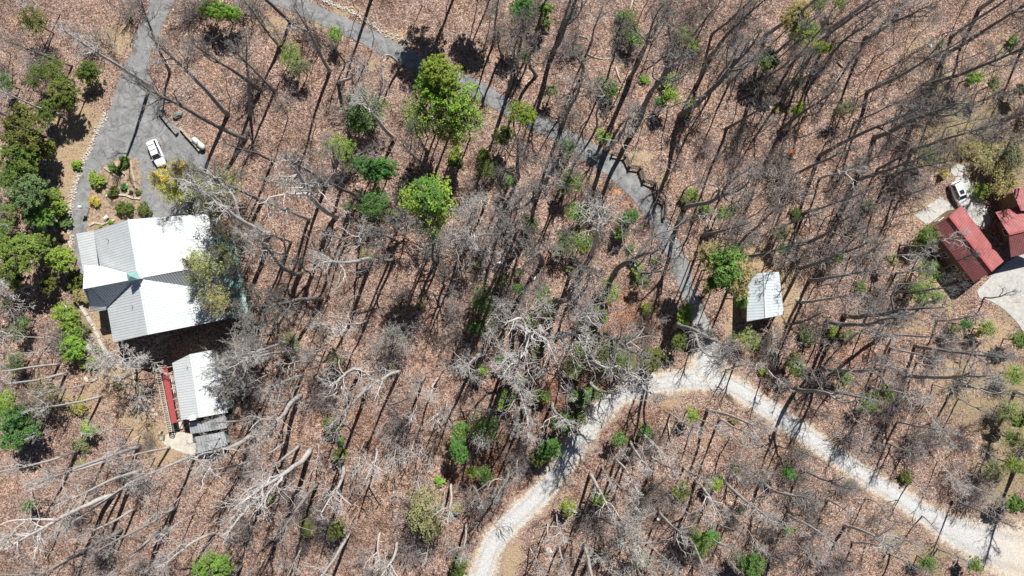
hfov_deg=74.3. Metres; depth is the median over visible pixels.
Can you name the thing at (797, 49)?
bare shrub
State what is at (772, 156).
bare sapling
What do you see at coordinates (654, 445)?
bare tree
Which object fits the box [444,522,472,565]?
bare tree
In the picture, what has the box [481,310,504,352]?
bare tree
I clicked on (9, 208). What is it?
evergreen tree
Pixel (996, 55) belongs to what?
bare sapling
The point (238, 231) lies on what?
bare tree
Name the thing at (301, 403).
bare sapling
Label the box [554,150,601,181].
bare tree
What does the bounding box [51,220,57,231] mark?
stone slab
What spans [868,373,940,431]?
bare shrub
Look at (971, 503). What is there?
bare shrub
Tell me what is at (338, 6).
roadside stones
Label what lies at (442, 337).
bare shrub
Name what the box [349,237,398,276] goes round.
bare tree
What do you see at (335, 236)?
bare tree
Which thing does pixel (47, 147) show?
evergreen tree
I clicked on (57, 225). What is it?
evergreen shrub
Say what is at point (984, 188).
evergreen shrub
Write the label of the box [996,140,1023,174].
evergreen tree
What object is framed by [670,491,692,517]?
bare sapling
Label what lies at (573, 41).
bare shrub
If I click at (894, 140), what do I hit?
bare shrub
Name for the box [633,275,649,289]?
evergreen tree
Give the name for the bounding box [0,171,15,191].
evergreen tree
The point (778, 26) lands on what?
bare tree
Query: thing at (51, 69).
evergreen tree
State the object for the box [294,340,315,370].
bare shrub
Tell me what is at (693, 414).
evergreen tree
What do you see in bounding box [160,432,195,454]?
patio
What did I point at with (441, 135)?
evergreen tree
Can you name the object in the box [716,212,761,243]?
bare shrub
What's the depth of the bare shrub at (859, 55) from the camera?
120.09 m
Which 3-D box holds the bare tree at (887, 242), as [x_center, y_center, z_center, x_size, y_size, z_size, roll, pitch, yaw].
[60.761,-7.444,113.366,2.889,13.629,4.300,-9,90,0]
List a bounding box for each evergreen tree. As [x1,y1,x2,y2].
[0,72,19,92]
[0,101,59,151]
[0,138,51,185]
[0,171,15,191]
[0,201,18,218]
[0,218,19,234]
[0,232,48,278]
[0,233,12,252]
[0,266,27,292]
[0,395,13,417]
[0,403,44,454]
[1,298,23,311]
[1,348,29,377]
[2,170,61,214]
[3,313,32,342]
[15,5,53,37]
[16,315,35,328]
[18,201,58,232]
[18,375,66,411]
[21,498,39,512]
[22,63,47,91]
[31,229,55,251]
[32,135,57,161]
[37,52,75,86]
[37,99,64,123]
[37,273,60,294]
[43,187,64,202]
[43,245,77,274]
[46,74,84,111]
[50,301,80,332]
[51,197,69,215]
[58,322,84,341]
[58,333,86,363]
[73,59,101,83]
[79,420,99,437]
[190,550,235,575]
[195,0,217,19]
[204,0,243,23]
[276,39,301,74]
[279,329,304,352]
[285,55,313,78]
[295,517,315,537]
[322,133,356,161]
[322,416,342,434]
[324,347,344,369]
[326,517,345,541]
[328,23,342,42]
[331,448,346,464]
[338,151,360,171]
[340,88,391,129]
[343,201,357,211]
[346,106,372,135]
[351,154,372,177]
[356,190,394,222]
[358,249,371,258]
[362,157,398,183]
[368,184,389,206]
[395,172,456,226]
[402,94,447,138]
[404,105,434,142]
[404,482,447,542]
[411,211,447,242]
[419,517,444,544]
[428,123,466,153]
[439,95,495,141]
[445,158,454,168]
[447,142,462,162]
[448,501,463,512]
[449,434,468,463]
[450,158,464,169]
[450,420,472,439]
[450,552,467,575]
[465,465,477,477]
[466,320,484,336]
[466,409,504,444]
[470,281,495,315]
[475,159,497,178]
[475,464,492,484]
[476,364,487,375]
[490,124,514,145]
[493,272,510,288]
[494,355,507,362]
[496,389,516,408]
[496,399,511,411]
[503,173,515,185]
[509,0,534,23]
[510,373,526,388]
[511,283,522,295]
[519,49,531,64]
[523,213,537,230]
[525,311,538,330]
[531,444,550,467]
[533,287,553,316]
[533,386,549,402]
[534,438,561,461]
[538,1,554,20]
[542,84,559,99]
[545,418,554,430]
[551,411,576,434]
[553,227,578,256]
[555,177,568,196]
[557,138,575,158]
[558,170,585,192]
[558,497,576,517]
[559,353,586,377]
[563,361,584,378]
[564,201,591,224]
[568,386,594,409]
[569,406,586,427]
[571,342,588,358]
[572,230,593,252]
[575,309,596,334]
[586,330,621,372]
[587,383,608,402]
[590,305,609,323]
[592,489,608,505]
[594,127,611,144]
[599,274,621,300]
[602,286,620,303]
[603,78,621,99]
[607,343,626,362]
[611,431,628,446]
[612,211,634,228]
[612,354,638,374]
[614,223,629,239]
[620,208,640,225]
[623,6,639,35]
[624,27,642,47]
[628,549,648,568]
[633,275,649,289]
[638,346,667,372]
[638,423,651,438]
[653,96,666,107]
[660,87,679,104]
[671,332,686,352]
[671,479,693,502]
[674,319,688,334]
[676,22,696,45]
[677,299,693,324]
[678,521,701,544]
[684,97,699,112]
[685,407,699,423]
[690,531,714,559]
[702,282,711,293]
[706,525,720,544]
[707,474,722,492]
[715,206,732,220]
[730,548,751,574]
[738,326,762,351]
[738,549,765,575]
[753,44,780,72]
[771,224,793,241]
[778,243,785,254]
[778,521,796,536]
[779,462,797,480]
[782,351,800,368]
[786,100,808,116]
[787,357,805,378]
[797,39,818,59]
[809,0,831,13]
[830,254,846,262]
[832,0,845,10]
[832,98,861,116]
[832,368,852,388]
[859,392,883,413]
[875,384,894,402]
[881,253,898,267]
[904,280,927,289]
[906,276,940,307]
[910,230,931,249]
[910,257,942,283]
[915,222,943,247]
[915,554,942,573]
[918,148,938,168]
[947,316,972,332]
[959,71,984,84]
[959,555,982,572]
[971,140,1007,175]
[973,320,998,338]
[977,76,1001,91]
[977,457,1006,479]
[985,159,1021,199]
[993,427,1023,450]
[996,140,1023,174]
[996,400,1023,421]
[998,453,1023,474]
[999,493,1023,514]
[1000,363,1023,386]
[1003,330,1023,349]
[1004,411,1023,427]
[1009,83,1023,98]
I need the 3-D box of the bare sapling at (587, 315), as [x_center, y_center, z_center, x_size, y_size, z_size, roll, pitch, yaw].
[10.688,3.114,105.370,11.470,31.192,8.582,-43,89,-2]
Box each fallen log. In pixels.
[368,466,374,500]
[586,53,611,59]
[615,66,621,82]
[837,46,861,69]
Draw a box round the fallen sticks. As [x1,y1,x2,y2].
[0,0,1023,575]
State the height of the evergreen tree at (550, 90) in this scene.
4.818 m
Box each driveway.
[72,0,214,282]
[951,176,989,226]
[977,254,1023,330]
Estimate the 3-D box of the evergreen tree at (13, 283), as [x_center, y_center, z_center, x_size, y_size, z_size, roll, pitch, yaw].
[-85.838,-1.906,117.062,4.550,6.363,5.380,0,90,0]
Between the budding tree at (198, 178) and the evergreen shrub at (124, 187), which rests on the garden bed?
the evergreen shrub at (124, 187)
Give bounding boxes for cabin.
[741,272,783,320]
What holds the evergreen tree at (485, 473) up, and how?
on the ground at (444, 28)
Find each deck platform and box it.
[168,424,177,431]
[176,421,183,429]
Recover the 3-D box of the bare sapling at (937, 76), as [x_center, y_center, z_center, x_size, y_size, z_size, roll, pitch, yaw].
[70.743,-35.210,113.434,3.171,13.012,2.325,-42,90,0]
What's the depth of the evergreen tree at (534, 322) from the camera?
116.44 m
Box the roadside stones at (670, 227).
[666,219,680,255]
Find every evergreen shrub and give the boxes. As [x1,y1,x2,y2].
[0,388,17,404]
[54,222,60,229]
[59,213,73,228]
[67,272,83,290]
[69,397,90,415]
[70,436,92,454]
[71,160,82,169]
[71,287,87,302]
[76,458,87,466]
[78,355,96,370]
[84,328,90,335]
[88,170,106,187]
[88,196,100,206]
[92,344,101,353]
[107,162,114,171]
[108,186,119,196]
[113,200,135,214]
[115,164,122,173]
[119,155,129,167]
[120,182,128,189]
[136,201,152,216]
[337,437,345,446]
[387,362,394,372]
[416,299,425,310]
[433,476,445,487]
[472,261,480,270]
[477,148,490,163]
[482,314,499,333]
[515,268,523,277]
[529,353,539,362]
[534,342,543,353]
[538,13,552,30]
[566,266,574,274]
[596,81,606,96]
[617,10,626,19]
[623,332,632,341]
[627,243,635,251]
[631,264,644,277]
[638,74,650,84]
[640,302,652,315]
[658,70,674,87]
[678,190,692,204]
[685,188,699,201]
[687,37,698,50]
[698,205,712,214]
[729,415,739,426]
[730,331,738,338]
[753,340,763,349]
[758,367,767,375]
[772,105,778,112]
[789,206,802,219]
[795,75,804,86]
[797,325,816,345]
[828,325,840,338]
[841,328,857,342]
[855,279,866,293]
[862,199,878,214]
[898,469,913,485]
[932,292,944,300]
[937,168,950,178]
[946,321,962,335]
[955,137,985,160]
[969,182,994,200]
[1007,34,1018,48]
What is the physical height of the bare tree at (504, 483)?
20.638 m
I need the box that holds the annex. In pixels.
[172,349,234,420]
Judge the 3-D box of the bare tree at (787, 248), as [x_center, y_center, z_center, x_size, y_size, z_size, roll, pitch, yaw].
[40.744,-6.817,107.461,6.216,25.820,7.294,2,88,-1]
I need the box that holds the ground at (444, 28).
[0,0,1023,575]
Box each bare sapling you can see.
[0,24,41,57]
[0,325,51,344]
[0,346,33,361]
[0,517,65,546]
[1,522,30,540]
[10,0,60,14]
[16,490,36,521]
[24,428,57,443]
[25,344,54,359]
[25,374,84,397]
[56,512,91,532]
[77,416,133,444]
[86,464,109,481]
[99,435,140,459]
[116,457,155,475]
[121,474,145,494]
[138,488,161,503]
[141,65,159,92]
[141,497,180,527]
[150,513,193,546]
[176,529,204,549]
[182,473,214,492]
[184,431,220,456]
[194,545,216,558]
[216,69,236,99]
[232,380,265,400]
[241,373,268,387]
[242,413,265,428]
[244,560,265,575]
[255,172,278,189]
[260,506,277,528]
[261,324,278,336]
[262,18,289,51]
[267,91,288,117]
[272,345,310,380]
[272,553,292,568]
[276,547,302,575]
[282,383,301,397]
[287,254,323,274]
[291,469,317,499]
[292,176,319,207]
[295,2,306,20]
[297,338,327,370]
[297,397,310,409]
[304,29,316,50]
[305,105,317,125]
[306,308,325,327]
[315,423,346,444]
[317,549,335,570]
[320,294,366,351]
[327,449,346,477]
[337,323,350,340]
[340,514,357,533]
[342,441,377,475]
[352,477,368,496]
[365,17,374,38]
[373,64,382,80]
[374,421,386,438]
[376,290,398,300]
[377,74,387,99]
[380,448,407,476]
[388,484,401,502]
[394,504,405,523]
[398,440,422,467]
[400,404,422,428]
[410,465,425,492]
[414,436,429,461]
[414,540,434,567]
[420,447,437,472]
[423,402,454,431]
[426,6,439,21]
[428,226,469,275]
[430,400,454,430]
[435,490,446,517]
[439,353,450,373]
[468,519,487,531]
[469,483,483,508]
[470,285,486,299]
[471,0,486,20]
[475,204,519,273]
[481,1,495,31]
[489,196,532,275]
[496,407,523,425]
[507,458,524,485]
[511,149,564,236]
[527,354,552,384]
[529,546,548,575]
[534,522,564,559]
[540,229,552,250]
[541,156,590,203]
[542,512,569,548]
[548,236,563,261]
[557,373,577,410]
[558,281,623,341]
[568,536,593,552]
[582,187,596,208]
[587,75,620,128]
[601,8,639,81]
[607,441,618,466]
[613,555,632,575]
[615,444,630,461]
[617,483,640,512]
[620,59,636,86]
[621,322,638,331]
[622,374,637,389]
[640,498,653,509]
[644,102,661,120]
[645,555,655,574]
[651,7,672,43]
[654,313,672,323]
[659,349,674,370]
[660,36,681,71]
[667,88,704,110]
[669,403,711,451]
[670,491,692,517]
[673,424,695,439]
[683,164,711,197]
[686,105,716,135]
[687,502,719,531]
[697,408,735,439]
[698,0,721,34]
[698,552,716,574]
[705,70,733,91]
[706,153,721,171]
[713,167,740,194]
[717,195,745,217]
[717,223,746,251]
[719,450,750,473]
[721,551,741,572]
[728,16,751,41]
[728,185,757,206]
[729,431,762,461]
[729,472,744,483]
[737,79,769,99]
[744,526,766,554]
[745,116,777,138]
[746,198,778,218]
[747,28,777,53]
[748,159,773,183]
[751,183,778,200]
[751,531,770,556]
[753,74,779,91]
[761,533,795,546]
[762,219,787,236]
[762,253,795,269]
[762,459,778,481]
[763,149,779,165]
[765,197,782,215]
[765,343,782,355]
[766,510,810,537]
[767,219,783,231]
[767,492,780,510]
[773,554,799,573]
[777,437,824,465]
[781,354,809,374]
[783,187,815,201]
[792,459,813,476]
[792,539,818,564]
[793,56,829,83]
[795,121,826,141]
[800,369,813,381]
[802,91,842,123]
[802,169,818,184]
[803,562,840,575]
[811,77,841,102]
[813,274,850,291]
[816,350,843,366]
[818,193,851,209]
[825,121,865,142]
[825,196,864,220]
[827,56,855,88]
[833,477,858,493]
[834,0,853,19]
[834,378,856,385]
[836,185,873,199]
[840,92,882,116]
[840,427,873,449]
[843,219,878,234]
[848,2,884,27]
[850,299,878,309]
[851,153,882,167]
[857,73,896,98]
[863,441,890,449]
[864,269,892,275]
[865,351,892,362]
[866,530,903,552]
[867,193,898,205]
[873,39,900,57]
[875,338,910,353]
[880,44,929,72]
[881,217,912,230]
[883,17,906,43]
[883,517,916,529]
[893,204,926,217]
[894,103,918,124]
[901,33,938,64]
[905,78,946,101]
[909,65,957,93]
[915,12,945,37]
[920,17,950,24]
[922,402,949,439]
[926,101,984,123]
[928,271,965,284]
[937,460,973,497]
[942,14,988,34]
[943,83,984,102]
[947,104,1001,135]
[958,37,1005,62]
[958,122,996,140]
[963,344,1015,356]
[973,17,1011,39]
[973,444,996,458]
[976,86,1022,102]
[977,47,1007,65]
[982,56,1018,76]
[989,126,1014,140]
[990,105,1023,121]
[994,54,1023,71]
[1001,134,1023,145]
[1007,90,1023,104]
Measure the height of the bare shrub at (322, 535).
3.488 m
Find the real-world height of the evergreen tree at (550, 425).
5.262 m
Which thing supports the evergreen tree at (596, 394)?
on the ground at (444, 28)
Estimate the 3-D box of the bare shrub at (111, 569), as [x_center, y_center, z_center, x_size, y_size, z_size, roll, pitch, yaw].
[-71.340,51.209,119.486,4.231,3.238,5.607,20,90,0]
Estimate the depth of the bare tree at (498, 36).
107.67 m
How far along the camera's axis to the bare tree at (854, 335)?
112.03 m
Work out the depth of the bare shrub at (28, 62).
118.27 m
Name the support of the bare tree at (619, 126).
on the ground at (444, 28)
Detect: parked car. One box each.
[146,139,166,167]
[948,180,967,206]
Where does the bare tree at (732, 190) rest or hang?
on the ground at (444, 28)
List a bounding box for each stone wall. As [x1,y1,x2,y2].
[65,205,72,250]
[65,303,94,356]
[77,302,116,368]
[89,219,114,225]
[105,193,139,198]
[158,111,178,134]
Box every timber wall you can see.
[104,167,121,193]
[114,163,129,193]
[130,160,137,188]
[179,127,200,150]
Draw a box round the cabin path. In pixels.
[772,327,777,370]
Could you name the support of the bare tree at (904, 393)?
on the ground at (444, 28)
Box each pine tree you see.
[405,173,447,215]
[411,65,480,129]
[418,53,464,94]
[504,99,537,128]
[690,241,722,275]
[699,273,723,292]
[701,246,747,288]
[722,244,743,261]
[723,292,750,308]
[724,258,760,300]
[773,0,813,42]
[778,17,821,57]
[796,40,833,68]
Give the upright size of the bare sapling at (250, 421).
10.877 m
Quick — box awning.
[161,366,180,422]
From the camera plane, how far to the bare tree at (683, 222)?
109.36 m
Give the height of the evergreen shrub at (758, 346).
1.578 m
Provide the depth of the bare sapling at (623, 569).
115.00 m
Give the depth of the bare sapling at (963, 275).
113.69 m
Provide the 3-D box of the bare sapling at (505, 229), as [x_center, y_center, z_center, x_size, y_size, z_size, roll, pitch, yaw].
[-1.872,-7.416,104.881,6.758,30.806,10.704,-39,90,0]
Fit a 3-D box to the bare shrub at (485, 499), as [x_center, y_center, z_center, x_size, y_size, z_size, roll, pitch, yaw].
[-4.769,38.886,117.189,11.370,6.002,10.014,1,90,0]
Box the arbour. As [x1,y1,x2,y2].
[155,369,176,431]
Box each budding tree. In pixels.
[145,163,190,199]
[157,174,196,208]
[167,155,205,181]
[179,167,244,217]
[179,246,239,279]
[180,164,213,199]
[182,250,264,305]
[198,281,258,317]
[201,240,252,282]
[206,195,261,229]
[212,161,257,217]
[215,220,263,250]
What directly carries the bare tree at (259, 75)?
on the ground at (444, 28)
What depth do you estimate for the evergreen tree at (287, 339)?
116.27 m
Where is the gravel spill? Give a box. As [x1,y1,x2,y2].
[481,390,907,574]
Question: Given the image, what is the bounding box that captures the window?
[940,252,948,257]
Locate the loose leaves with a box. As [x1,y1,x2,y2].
[0,0,1023,575]
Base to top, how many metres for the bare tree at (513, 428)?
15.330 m
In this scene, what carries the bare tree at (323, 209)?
on the ground at (444, 28)
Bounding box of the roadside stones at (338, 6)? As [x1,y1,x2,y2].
[322,0,408,46]
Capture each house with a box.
[76,214,253,341]
[920,205,1003,282]
[995,187,1023,256]
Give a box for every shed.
[189,413,231,433]
[195,430,230,453]
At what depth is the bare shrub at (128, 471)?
118.33 m
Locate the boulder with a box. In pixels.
[796,297,803,302]
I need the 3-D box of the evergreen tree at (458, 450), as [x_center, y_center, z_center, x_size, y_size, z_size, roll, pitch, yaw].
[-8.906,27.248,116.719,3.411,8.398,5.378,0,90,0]
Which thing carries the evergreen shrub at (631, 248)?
on the ground at (444, 28)
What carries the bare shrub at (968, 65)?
on the ground at (444, 28)
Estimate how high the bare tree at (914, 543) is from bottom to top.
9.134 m
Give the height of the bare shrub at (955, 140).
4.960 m
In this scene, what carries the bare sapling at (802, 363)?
on the ground at (444, 28)
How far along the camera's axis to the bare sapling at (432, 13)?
115.61 m
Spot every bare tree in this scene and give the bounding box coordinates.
[0,36,73,67]
[0,81,61,115]
[0,274,42,347]
[0,362,60,379]
[0,372,67,401]
[0,450,78,483]
[0,492,115,575]
[0,528,123,575]
[21,393,102,417]
[21,444,141,505]
[27,460,105,487]
[41,482,131,543]
[49,470,140,519]
[51,20,150,88]
[63,507,136,545]
[79,505,177,560]
[85,332,185,422]
[88,527,160,575]
[101,446,170,473]
[118,59,247,141]
[122,453,197,498]
[128,0,171,73]
[138,531,216,575]
[142,24,229,117]
[168,166,272,236]
[171,30,261,91]
[174,148,264,203]
[180,429,257,498]
[190,454,249,485]
[197,343,275,410]
[201,402,257,433]
[201,491,270,546]
[202,348,261,415]
[211,287,310,377]
[214,328,270,383]
[219,131,274,161]
[220,34,275,92]
[220,331,290,369]
[224,25,265,117]
[225,286,302,357]
[225,447,312,524]
[231,219,270,246]
[231,562,243,575]
[234,332,291,365]
[238,234,287,272]
[239,220,292,259]
[240,393,302,462]
[241,444,300,487]
[242,0,279,47]
[242,440,287,477]
[244,224,302,276]
[248,150,352,231]
[252,374,303,409]
[256,187,310,220]
[259,273,323,321]
[259,388,289,407]
[265,0,292,23]
[268,134,327,192]
[269,482,325,552]
[277,0,331,73]
[287,253,313,277]
[295,531,350,575]
[298,309,330,332]
[299,162,362,202]
[299,230,374,296]
[306,444,333,472]
[309,460,363,524]
[312,225,347,255]
[314,27,346,64]
[314,139,347,187]
[317,329,375,407]
[322,385,367,445]
[334,212,376,258]
[337,53,372,89]
[340,66,396,140]
[348,50,363,66]
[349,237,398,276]
[352,362,401,408]
[355,173,440,251]
[355,223,399,260]
[356,444,394,488]
[357,321,422,377]
[363,531,391,575]
[365,39,401,72]
[372,540,413,575]
[387,392,416,404]
[394,120,431,171]
[398,363,436,406]
[400,105,432,152]
[406,218,453,264]
[410,191,505,289]
[411,222,451,247]
[416,377,443,405]
[429,483,461,526]
[430,259,452,287]
[433,277,464,302]
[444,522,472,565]
[447,334,497,387]
[459,367,481,381]
[461,194,549,293]
[461,395,498,419]
[468,184,488,212]
[468,427,498,453]
[478,466,514,506]
[478,498,501,514]
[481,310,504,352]
[482,20,508,58]
[482,286,579,397]
[484,0,513,41]
[485,294,516,324]
[488,339,538,387]
[491,135,548,178]
[492,161,523,189]
[493,342,540,397]
[494,176,533,234]
[496,6,537,73]
[497,31,536,94]
[498,414,523,439]
[500,379,545,432]
[504,367,546,403]
[509,406,543,454]
[511,228,543,285]
[512,28,558,77]
[514,22,544,62]
[514,178,560,215]
[514,283,538,301]
[530,288,561,327]
[536,301,602,383]
[538,134,589,191]
[539,396,582,453]
[540,246,623,330]
[541,237,557,256]
[548,545,576,575]
[549,66,596,127]
[551,0,603,54]
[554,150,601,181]
[557,0,571,33]
[559,25,601,77]
[560,226,572,239]
[565,309,670,410]
[571,253,622,294]
[571,284,618,334]
[572,192,634,255]
[574,418,605,455]
[578,392,611,432]
[580,505,667,575]
[582,543,613,575]
[583,380,653,431]
[586,0,613,44]
[587,472,626,529]
[590,321,659,391]
[594,101,671,158]
[595,511,647,553]
[598,557,622,575]
[600,201,615,222]
[601,466,618,500]
[605,193,698,296]
[609,0,671,80]
[613,99,654,135]
[615,458,645,504]
[629,437,664,478]
[632,30,698,125]
[637,0,685,59]
[639,429,684,468]
[641,383,670,410]
[650,454,695,488]
[652,546,684,575]
[658,155,687,177]
[658,510,706,561]
[662,2,679,47]
[671,318,751,374]
[674,212,692,231]
[677,13,787,117]
[677,458,720,489]
[682,162,761,226]
[682,530,721,575]
[690,9,714,39]
[692,206,724,229]
[694,45,723,85]
[694,479,740,533]
[695,335,714,358]
[701,206,760,239]
[705,408,778,453]
[705,529,742,566]
[708,0,783,58]
[711,0,768,35]
[716,31,747,79]
[717,472,785,530]
[717,522,746,539]
[718,416,760,445]
[725,81,780,129]
[725,352,753,374]
[727,42,767,84]
[728,156,769,185]
[732,450,775,490]
[736,192,787,245]
[737,356,767,379]
[738,492,783,526]
[743,219,806,265]
[759,479,823,525]
[764,0,843,36]
[765,43,808,77]
[766,367,788,386]
[776,4,831,53]
[778,41,831,104]
[780,82,843,129]
[782,204,832,226]
[785,512,855,560]
[786,292,842,332]
[789,8,834,66]
[792,133,867,175]
[793,351,889,427]
[797,228,880,271]
[798,188,878,248]
[799,470,867,497]
[800,281,872,314]
[803,180,867,214]
[807,246,886,283]
[807,406,837,423]
[815,0,890,43]
[815,335,841,352]
[817,97,930,160]
[818,160,873,192]
[819,355,898,390]
[824,295,927,338]
[826,4,888,64]
[826,499,862,524]
[827,0,873,31]
[841,260,956,337]
[841,321,877,343]
[843,517,913,561]
[848,5,900,62]
[848,414,882,437]
[849,234,897,257]
[850,530,901,556]
[851,313,897,348]
[853,83,909,122]
[855,131,951,183]
[863,0,942,40]
[864,143,891,163]
[865,21,979,93]
[865,325,903,352]
[865,498,891,513]
[868,383,935,414]
[872,67,985,139]
[874,348,920,381]
[876,131,946,170]
[883,248,934,264]
[886,143,960,183]
[888,346,950,366]
[889,552,934,575]
[890,440,926,463]
[895,255,937,274]
[895,267,970,300]
[895,323,959,352]
[895,527,927,555]
[896,417,963,444]
[899,183,934,197]
[899,234,942,256]
[903,336,1022,404]
[905,432,960,453]
[910,112,1009,153]
[911,479,934,502]
[913,325,1022,378]
[916,361,960,381]
[921,515,943,537]
[923,31,1023,86]
[928,224,973,251]
[932,382,965,397]
[937,309,989,324]
[937,545,974,567]
[938,245,985,270]
[942,0,1023,57]
[950,0,1006,38]
[952,498,1022,530]
[953,375,1023,419]
[957,398,996,416]
[966,481,1006,507]
[974,347,1020,361]
[977,0,994,10]
[983,285,1020,298]
[999,112,1023,122]
[1013,389,1023,395]
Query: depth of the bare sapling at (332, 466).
111.86 m
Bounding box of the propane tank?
[191,137,205,149]
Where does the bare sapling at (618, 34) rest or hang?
on the ground at (444, 28)
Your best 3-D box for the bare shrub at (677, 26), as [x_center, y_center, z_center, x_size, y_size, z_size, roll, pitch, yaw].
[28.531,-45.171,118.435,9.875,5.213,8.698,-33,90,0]
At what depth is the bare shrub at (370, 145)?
117.48 m
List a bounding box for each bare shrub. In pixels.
[0,60,17,77]
[0,191,20,218]
[5,43,45,82]
[6,388,67,427]
[32,38,69,91]
[33,320,98,373]
[55,18,118,60]
[57,501,101,540]
[67,539,127,575]
[75,473,100,508]
[101,456,151,485]
[102,561,118,575]
[104,0,146,24]
[111,430,126,450]
[121,457,168,517]
[122,528,173,575]
[135,421,162,458]
[162,1,203,34]
[163,0,208,28]
[179,31,206,60]
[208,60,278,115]
[222,492,266,560]
[223,0,270,27]
[223,440,266,500]
[228,375,277,411]
[233,513,259,526]
[241,486,264,513]
[263,276,300,301]
[271,85,299,118]
[272,478,311,524]
[275,459,310,480]
[280,153,324,203]
[281,493,327,524]
[289,14,345,56]
[290,525,313,556]
[291,355,344,407]
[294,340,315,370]
[295,310,337,342]
[297,513,318,531]
[300,386,342,420]
[310,502,355,544]
[313,520,332,553]
[316,129,332,152]
[324,81,372,115]
[327,502,347,517]
[329,126,397,181]
[330,96,386,140]
[331,182,396,233]
[332,98,355,119]
[345,549,371,568]
[362,326,422,376]
[363,549,400,575]
[376,394,426,444]
[376,412,426,484]
[381,200,403,228]
[386,82,434,128]
[386,528,442,569]
[387,286,413,308]
[394,478,435,539]
[396,519,429,571]
[409,243,447,269]
[431,325,449,352]
[432,279,472,334]
[438,303,476,357]
[438,537,471,563]
[447,331,498,397]
[448,221,503,266]
[453,481,516,536]
[456,172,485,219]
[462,279,527,328]
[468,238,493,261]
[469,268,485,284]
[486,22,513,43]
[491,176,510,215]
[495,445,541,484]
[503,307,535,332]
[504,294,533,324]
[505,0,563,38]
[511,420,537,447]
[511,434,536,476]
[525,215,548,238]
[530,269,548,300]
[536,25,586,66]
[539,95,586,135]
[554,367,609,430]
[558,30,590,64]
[564,0,589,14]
[570,505,591,538]
[571,487,622,546]
[575,513,619,545]
[576,71,611,104]
[584,178,601,208]
[593,27,648,66]
[598,223,615,243]
[600,176,622,192]
[607,3,632,43]
[609,208,628,245]
[620,43,642,55]
[623,444,652,468]
[625,300,663,353]
[625,503,643,530]
[630,488,662,532]
[631,473,678,503]
[637,434,666,458]
[642,15,710,59]
[642,428,664,450]
[647,482,684,515]
[659,525,714,570]
[672,0,725,29]
[682,40,715,74]
[687,506,704,525]
[690,545,700,569]
[693,133,718,160]
[701,0,718,12]
[707,499,751,536]
[708,332,743,378]
[712,6,755,46]
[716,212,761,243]
[717,31,752,77]
[721,230,769,254]
[721,448,766,509]
[724,147,742,171]
[725,119,748,152]
[729,48,759,83]
[738,0,757,25]
[740,62,783,95]
[750,136,800,207]
[752,70,804,101]
[752,513,802,554]
[754,326,778,364]
[756,321,803,354]
[756,527,801,575]
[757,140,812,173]
[758,367,795,397]
[761,161,829,204]
[768,41,810,71]
[771,234,829,285]
[778,442,817,470]
[778,456,814,503]
[778,479,826,527]
[785,304,854,354]
[786,53,843,100]
[789,523,839,575]
[796,485,835,539]
[802,224,850,289]
[803,363,841,388]
[820,14,857,59]
[820,561,856,575]
[827,244,850,258]
[830,549,849,570]
[831,412,886,466]
[833,474,870,504]
[842,41,866,69]
[843,179,893,226]
[847,222,893,273]
[849,145,881,181]
[863,158,933,200]
[864,512,883,532]
[865,279,896,310]
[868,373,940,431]
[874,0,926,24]
[875,295,897,316]
[875,348,897,368]
[875,376,921,402]
[880,158,946,211]
[882,128,907,148]
[884,439,928,474]
[893,56,929,79]
[894,358,908,384]
[895,131,927,151]
[896,98,950,135]
[899,409,944,470]
[904,65,946,104]
[905,411,972,458]
[908,325,978,372]
[910,367,937,384]
[912,37,956,70]
[918,67,959,113]
[918,180,933,201]
[932,125,978,158]
[934,458,977,514]
[937,97,956,127]
[942,422,983,462]
[943,364,980,396]
[949,477,1008,517]
[962,53,984,77]
[964,452,1002,506]
[970,116,998,140]
[976,116,1020,147]
[984,84,1017,104]
[992,397,1022,421]
[992,425,1023,472]
[1004,80,1023,138]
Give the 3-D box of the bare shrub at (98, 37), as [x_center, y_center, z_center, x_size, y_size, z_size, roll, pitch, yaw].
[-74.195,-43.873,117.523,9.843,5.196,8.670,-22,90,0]
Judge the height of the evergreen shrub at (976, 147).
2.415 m
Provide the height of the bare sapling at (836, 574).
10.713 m
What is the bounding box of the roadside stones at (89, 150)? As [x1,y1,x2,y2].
[66,112,107,244]
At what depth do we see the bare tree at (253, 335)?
113.00 m
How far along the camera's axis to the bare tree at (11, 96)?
108.23 m
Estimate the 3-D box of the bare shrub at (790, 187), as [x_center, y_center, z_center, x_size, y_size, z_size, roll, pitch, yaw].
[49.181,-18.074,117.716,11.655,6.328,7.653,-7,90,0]
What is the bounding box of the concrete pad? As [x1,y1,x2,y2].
[914,197,955,224]
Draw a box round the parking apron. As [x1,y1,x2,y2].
[951,164,966,175]
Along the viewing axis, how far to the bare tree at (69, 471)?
98.96 m
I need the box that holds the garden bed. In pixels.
[87,158,143,231]
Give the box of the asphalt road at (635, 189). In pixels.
[263,0,718,354]
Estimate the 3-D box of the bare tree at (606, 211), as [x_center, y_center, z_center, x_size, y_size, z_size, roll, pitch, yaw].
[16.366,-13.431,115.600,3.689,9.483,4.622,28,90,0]
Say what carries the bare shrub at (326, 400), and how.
on the ground at (444, 28)
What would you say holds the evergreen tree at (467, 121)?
on the ground at (444, 28)
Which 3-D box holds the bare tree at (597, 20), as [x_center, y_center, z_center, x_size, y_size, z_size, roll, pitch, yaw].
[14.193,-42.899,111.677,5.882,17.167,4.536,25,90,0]
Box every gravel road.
[463,364,1023,575]
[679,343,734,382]
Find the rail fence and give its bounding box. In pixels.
[611,151,666,217]

